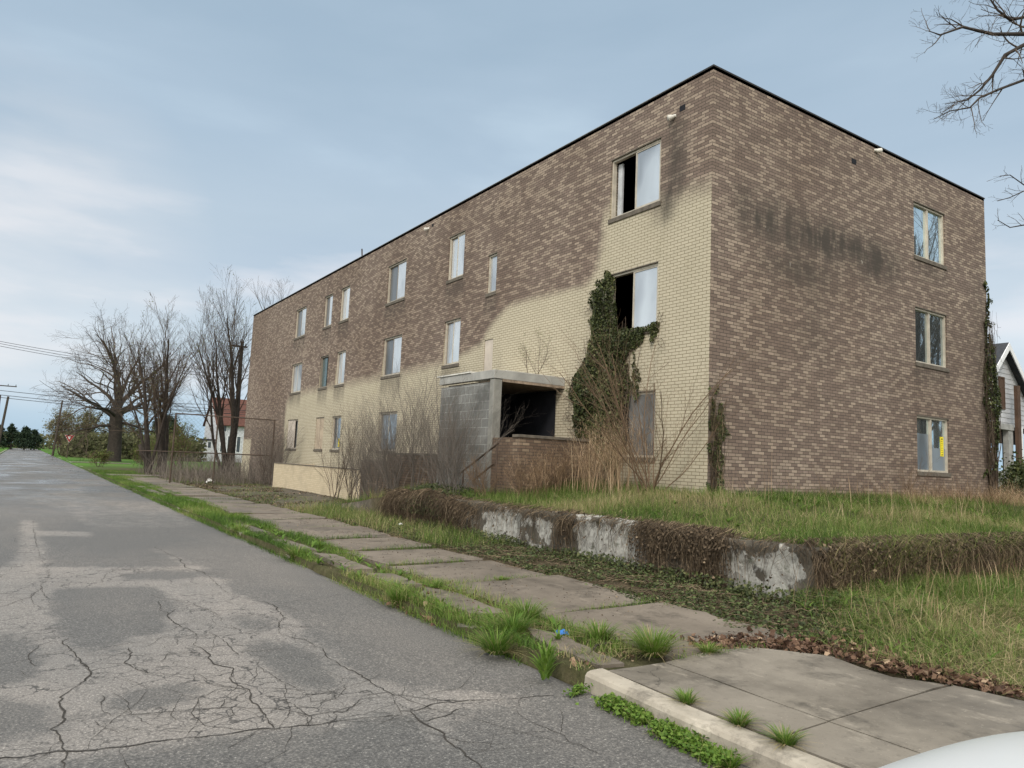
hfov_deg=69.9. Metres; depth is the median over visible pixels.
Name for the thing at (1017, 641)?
dead thatch
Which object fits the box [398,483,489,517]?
ivy mound
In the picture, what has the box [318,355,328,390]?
window
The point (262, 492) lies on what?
yard grass
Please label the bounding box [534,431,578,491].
bare shrub
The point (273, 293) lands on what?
bare tree
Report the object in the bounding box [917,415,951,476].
window
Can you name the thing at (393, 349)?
window
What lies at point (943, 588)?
corner grass
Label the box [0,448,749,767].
road
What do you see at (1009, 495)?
dry grass
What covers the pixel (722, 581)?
ivy
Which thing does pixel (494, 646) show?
grass tuft
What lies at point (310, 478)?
painted wall
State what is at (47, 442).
wood
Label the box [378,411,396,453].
window
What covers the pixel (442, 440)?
bare shrub
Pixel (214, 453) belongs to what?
chain link fence
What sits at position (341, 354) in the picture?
window
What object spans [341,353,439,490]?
bare shrub
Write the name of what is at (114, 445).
oak tree
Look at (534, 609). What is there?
grass tuft
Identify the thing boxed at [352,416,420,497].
bare shrub
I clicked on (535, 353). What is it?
sapling
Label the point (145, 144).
sky
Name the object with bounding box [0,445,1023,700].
ground
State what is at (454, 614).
kerb grass
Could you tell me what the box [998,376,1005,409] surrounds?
window
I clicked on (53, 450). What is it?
utility pole
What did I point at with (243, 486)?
yard rubble
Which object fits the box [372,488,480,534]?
vine curtain
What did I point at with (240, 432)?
white house
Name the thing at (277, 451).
bare shrub
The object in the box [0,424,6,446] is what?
pine tree
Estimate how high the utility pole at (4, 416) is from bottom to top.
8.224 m
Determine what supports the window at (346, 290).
in the apartment building
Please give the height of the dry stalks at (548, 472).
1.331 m
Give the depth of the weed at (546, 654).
5.45 m
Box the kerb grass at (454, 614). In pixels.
[90,469,552,665]
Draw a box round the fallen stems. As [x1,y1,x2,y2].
[330,517,886,637]
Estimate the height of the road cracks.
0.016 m
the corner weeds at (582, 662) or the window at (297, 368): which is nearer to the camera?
the corner weeds at (582, 662)
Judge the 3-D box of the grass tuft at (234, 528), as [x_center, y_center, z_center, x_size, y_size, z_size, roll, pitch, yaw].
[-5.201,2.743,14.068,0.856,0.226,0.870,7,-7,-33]
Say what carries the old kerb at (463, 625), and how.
on the ground at (566, 673)
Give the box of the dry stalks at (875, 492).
[672,454,1023,529]
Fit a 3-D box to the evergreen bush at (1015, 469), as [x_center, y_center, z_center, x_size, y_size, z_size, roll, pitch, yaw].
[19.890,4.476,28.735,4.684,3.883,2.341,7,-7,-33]
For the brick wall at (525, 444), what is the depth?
15.97 m
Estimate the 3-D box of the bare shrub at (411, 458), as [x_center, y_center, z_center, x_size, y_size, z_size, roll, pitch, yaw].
[-2.210,0.811,18.357,2.608,3.895,3.237,7,-7,-33]
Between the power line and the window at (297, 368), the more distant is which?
the power line
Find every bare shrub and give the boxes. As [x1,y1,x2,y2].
[251,408,307,484]
[252,426,290,483]
[305,391,361,499]
[312,388,389,501]
[321,393,398,497]
[327,401,382,500]
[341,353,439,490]
[345,370,436,489]
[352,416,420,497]
[358,344,475,487]
[388,341,522,486]
[388,395,525,493]
[399,392,476,485]
[425,388,537,495]
[455,448,502,496]
[492,443,552,497]
[514,308,784,493]
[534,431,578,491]
[893,457,938,495]
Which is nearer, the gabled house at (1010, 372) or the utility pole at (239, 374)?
the gabled house at (1010, 372)
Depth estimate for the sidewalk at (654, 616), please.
8.93 m
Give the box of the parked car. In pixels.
[879,731,1023,767]
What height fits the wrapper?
0.063 m
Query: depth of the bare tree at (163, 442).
45.68 m
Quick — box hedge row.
[58,428,206,461]
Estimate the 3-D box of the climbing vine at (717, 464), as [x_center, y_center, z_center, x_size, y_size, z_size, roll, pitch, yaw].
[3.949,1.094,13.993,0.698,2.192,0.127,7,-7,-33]
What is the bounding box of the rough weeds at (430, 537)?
[281,479,512,549]
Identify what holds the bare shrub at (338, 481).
on the ground at (566, 673)
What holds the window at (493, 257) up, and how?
in the apartment building
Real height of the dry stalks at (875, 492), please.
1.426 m
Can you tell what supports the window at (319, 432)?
in the apartment building
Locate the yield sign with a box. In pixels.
[65,435,74,457]
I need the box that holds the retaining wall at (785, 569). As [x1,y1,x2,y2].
[410,494,942,598]
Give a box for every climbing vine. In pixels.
[706,385,730,491]
[979,281,1003,495]
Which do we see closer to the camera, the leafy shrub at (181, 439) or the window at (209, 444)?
the leafy shrub at (181, 439)
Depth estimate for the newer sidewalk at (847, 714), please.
4.85 m
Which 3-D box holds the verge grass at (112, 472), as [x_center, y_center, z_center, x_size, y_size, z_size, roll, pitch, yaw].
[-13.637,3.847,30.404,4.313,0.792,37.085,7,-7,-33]
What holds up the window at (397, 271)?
in the apartment building
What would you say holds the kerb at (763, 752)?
on the ground at (566, 673)
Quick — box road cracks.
[0,532,597,767]
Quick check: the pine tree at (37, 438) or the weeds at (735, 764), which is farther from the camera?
the pine tree at (37, 438)
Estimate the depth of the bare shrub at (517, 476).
15.10 m
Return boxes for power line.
[0,341,247,417]
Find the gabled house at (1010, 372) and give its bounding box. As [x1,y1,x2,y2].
[988,342,1023,489]
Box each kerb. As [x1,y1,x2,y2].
[0,450,481,628]
[584,668,842,767]
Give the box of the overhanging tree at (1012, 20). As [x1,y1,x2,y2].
[909,0,1023,229]
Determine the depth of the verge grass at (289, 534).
9.54 m
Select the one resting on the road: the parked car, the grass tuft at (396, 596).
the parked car
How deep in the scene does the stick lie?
6.14 m
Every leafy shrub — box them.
[86,449,113,466]
[129,443,168,468]
[140,432,170,465]
[151,421,199,467]
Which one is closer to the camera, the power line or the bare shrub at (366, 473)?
the bare shrub at (366, 473)
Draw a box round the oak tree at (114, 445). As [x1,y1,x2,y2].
[33,304,205,461]
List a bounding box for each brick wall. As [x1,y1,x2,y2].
[359,452,436,498]
[490,434,591,494]
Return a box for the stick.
[588,639,634,654]
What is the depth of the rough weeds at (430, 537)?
15.80 m
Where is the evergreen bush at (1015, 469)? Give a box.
[998,449,1023,497]
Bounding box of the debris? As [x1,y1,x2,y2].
[236,516,831,665]
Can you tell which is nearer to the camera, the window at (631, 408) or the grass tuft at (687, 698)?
the grass tuft at (687, 698)
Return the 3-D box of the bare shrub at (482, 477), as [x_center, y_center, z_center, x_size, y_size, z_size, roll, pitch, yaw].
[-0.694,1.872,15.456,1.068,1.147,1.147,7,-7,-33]
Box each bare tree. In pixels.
[94,308,215,472]
[128,291,203,472]
[174,262,259,472]
[242,277,293,309]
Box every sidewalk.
[71,461,789,668]
[608,647,1023,767]
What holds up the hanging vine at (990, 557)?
hanging from the retaining wall at (785, 569)
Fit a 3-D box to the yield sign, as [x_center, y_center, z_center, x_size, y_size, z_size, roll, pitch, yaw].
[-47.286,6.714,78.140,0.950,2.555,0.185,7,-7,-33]
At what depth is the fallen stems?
9.50 m
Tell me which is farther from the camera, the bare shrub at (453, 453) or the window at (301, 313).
the window at (301, 313)
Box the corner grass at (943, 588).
[779,529,1023,698]
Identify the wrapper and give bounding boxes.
[556,629,568,634]
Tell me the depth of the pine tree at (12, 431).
147.66 m
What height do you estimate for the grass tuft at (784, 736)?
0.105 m
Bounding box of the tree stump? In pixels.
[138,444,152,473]
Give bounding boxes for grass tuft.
[220,521,257,532]
[274,543,309,557]
[376,585,420,603]
[419,577,449,589]
[450,624,531,657]
[474,608,553,635]
[486,597,563,623]
[493,575,511,580]
[565,618,636,642]
[607,623,700,660]
[664,685,718,705]
[689,641,727,654]
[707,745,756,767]
[713,706,763,731]
[756,721,822,750]
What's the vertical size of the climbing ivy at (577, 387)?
4.931 m
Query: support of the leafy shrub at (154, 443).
on the ground at (566, 673)
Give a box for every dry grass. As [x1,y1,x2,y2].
[770,544,1023,634]
[800,473,1023,505]
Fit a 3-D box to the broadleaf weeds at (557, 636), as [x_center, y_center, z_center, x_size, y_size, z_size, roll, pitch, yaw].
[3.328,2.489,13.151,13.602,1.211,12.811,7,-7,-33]
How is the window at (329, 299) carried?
in the apartment building
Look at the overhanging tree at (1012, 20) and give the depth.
13.29 m
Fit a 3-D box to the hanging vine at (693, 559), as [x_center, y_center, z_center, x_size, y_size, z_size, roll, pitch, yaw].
[0.173,2.538,13.005,0.477,0.858,11.983,7,-7,-33]
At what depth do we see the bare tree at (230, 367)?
50.16 m
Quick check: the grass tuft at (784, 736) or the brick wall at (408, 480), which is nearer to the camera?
the grass tuft at (784, 736)
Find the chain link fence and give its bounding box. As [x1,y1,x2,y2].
[136,413,275,484]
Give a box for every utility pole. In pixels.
[0,396,8,441]
[51,401,62,455]
[233,342,246,465]
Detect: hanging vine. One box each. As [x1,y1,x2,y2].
[378,488,828,594]
[803,530,1023,596]
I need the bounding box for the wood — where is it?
[0,432,59,448]
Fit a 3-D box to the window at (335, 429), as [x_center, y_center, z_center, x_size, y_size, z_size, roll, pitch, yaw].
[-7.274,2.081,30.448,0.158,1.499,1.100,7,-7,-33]
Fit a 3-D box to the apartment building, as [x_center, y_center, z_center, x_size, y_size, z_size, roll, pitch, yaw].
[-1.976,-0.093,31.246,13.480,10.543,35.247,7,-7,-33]
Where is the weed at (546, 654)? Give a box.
[528,637,565,679]
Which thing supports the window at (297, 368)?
in the apartment building
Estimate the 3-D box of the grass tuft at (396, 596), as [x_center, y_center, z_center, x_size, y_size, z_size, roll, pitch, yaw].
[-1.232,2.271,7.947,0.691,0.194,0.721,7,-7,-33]
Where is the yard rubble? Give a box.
[182,483,377,516]
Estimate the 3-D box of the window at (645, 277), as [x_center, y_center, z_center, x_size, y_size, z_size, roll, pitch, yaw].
[2.667,-1.786,16.080,0.158,1.527,1.650,7,-7,-33]
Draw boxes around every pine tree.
[0,422,21,448]
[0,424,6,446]
[13,426,33,449]
[27,429,44,449]
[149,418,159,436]
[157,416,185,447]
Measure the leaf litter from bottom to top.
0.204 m
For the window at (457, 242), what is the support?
in the apartment building
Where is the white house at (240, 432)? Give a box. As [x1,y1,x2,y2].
[200,397,246,462]
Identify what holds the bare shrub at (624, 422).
on the ground at (566, 673)
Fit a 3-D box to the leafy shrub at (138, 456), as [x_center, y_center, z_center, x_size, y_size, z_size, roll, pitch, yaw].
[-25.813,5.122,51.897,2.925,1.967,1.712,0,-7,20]
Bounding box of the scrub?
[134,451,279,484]
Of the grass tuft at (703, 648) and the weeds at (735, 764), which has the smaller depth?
the weeds at (735, 764)
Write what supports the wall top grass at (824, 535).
on the retaining wall at (785, 569)
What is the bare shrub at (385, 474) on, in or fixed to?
on the ground at (566, 673)
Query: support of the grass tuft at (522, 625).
on the ground at (566, 673)
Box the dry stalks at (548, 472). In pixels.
[498,440,602,497]
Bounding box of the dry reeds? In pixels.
[561,413,668,494]
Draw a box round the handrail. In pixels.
[459,442,499,494]
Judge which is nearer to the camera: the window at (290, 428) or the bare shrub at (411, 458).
the bare shrub at (411, 458)
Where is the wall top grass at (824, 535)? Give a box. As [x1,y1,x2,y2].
[637,520,1023,547]
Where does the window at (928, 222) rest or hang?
in the apartment building
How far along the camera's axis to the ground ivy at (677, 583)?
8.69 m
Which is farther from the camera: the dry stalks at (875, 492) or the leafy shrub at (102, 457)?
the leafy shrub at (102, 457)
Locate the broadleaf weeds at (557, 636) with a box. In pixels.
[227,492,1023,662]
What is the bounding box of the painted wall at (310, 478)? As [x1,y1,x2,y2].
[272,462,359,500]
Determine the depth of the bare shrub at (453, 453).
15.70 m
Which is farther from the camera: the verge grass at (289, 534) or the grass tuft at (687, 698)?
the verge grass at (289, 534)
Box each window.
[207,441,211,447]
[235,436,240,452]
[287,419,297,450]
[289,362,301,394]
[294,306,306,340]
[313,417,323,451]
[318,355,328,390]
[322,293,332,329]
[329,416,340,451]
[334,350,345,387]
[338,285,349,323]
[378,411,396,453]
[380,334,401,379]
[385,258,406,306]
[441,317,460,368]
[446,230,464,283]
[484,339,492,370]
[485,252,496,297]
[606,261,657,339]
[608,137,660,223]
[608,390,654,462]
[913,200,946,269]
[915,306,948,372]
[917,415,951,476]
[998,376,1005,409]
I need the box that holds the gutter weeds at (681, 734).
[562,682,740,767]
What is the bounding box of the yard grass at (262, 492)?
[206,483,369,517]
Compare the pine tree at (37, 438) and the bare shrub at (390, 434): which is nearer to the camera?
the bare shrub at (390, 434)
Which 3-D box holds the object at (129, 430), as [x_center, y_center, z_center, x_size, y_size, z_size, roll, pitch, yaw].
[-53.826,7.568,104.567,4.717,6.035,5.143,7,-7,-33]
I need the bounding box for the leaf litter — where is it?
[379,584,1023,697]
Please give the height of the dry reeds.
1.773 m
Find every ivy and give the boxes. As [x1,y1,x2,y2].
[338,514,918,646]
[389,514,800,603]
[563,270,664,482]
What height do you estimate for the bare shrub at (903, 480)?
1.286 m
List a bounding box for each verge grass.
[94,469,378,530]
[113,473,641,655]
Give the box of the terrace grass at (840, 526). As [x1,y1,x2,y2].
[381,476,1023,543]
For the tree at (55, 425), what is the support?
on the ground at (566, 673)
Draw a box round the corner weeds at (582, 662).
[458,609,640,669]
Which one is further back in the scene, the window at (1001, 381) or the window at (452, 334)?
the window at (1001, 381)
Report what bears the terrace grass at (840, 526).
on the ground at (566, 673)
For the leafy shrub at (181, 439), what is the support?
on the ground at (566, 673)
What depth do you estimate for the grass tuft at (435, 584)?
8.62 m
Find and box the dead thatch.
[503,484,1023,696]
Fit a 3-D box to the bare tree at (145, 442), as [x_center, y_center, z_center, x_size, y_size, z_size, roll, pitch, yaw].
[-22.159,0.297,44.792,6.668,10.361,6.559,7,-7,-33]
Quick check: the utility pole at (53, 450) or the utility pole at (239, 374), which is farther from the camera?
the utility pole at (53, 450)
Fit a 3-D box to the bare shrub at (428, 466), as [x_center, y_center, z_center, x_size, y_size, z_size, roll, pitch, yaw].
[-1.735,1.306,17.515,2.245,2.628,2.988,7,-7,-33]
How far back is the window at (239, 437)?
100.29 m
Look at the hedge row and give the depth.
87.74 m
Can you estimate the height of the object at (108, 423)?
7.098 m
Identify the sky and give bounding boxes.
[0,0,1023,470]
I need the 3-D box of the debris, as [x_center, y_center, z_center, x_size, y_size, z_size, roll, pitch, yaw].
[-1.776,2.686,11.722,3.218,0.120,13.302,7,-7,-33]
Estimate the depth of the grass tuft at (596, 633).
6.33 m
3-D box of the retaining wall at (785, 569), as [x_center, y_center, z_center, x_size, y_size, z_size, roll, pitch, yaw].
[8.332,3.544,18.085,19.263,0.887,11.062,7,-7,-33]
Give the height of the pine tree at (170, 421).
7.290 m
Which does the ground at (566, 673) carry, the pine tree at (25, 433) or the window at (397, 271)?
the pine tree at (25, 433)
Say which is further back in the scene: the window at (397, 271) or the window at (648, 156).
the window at (397, 271)
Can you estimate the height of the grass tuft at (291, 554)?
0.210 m
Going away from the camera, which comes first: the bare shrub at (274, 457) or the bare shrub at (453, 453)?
the bare shrub at (453, 453)
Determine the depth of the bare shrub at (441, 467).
15.92 m
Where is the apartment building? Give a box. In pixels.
[241,64,989,498]
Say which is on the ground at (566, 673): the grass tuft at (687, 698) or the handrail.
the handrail
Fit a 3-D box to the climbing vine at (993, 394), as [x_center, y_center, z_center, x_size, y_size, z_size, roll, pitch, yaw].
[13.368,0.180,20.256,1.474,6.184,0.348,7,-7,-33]
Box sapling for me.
[515,328,555,373]
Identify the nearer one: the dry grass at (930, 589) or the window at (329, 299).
the dry grass at (930, 589)
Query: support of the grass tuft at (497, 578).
on the sidewalk at (654, 616)
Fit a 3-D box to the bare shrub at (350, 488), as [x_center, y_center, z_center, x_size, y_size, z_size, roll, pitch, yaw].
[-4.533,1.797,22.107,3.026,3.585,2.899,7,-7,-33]

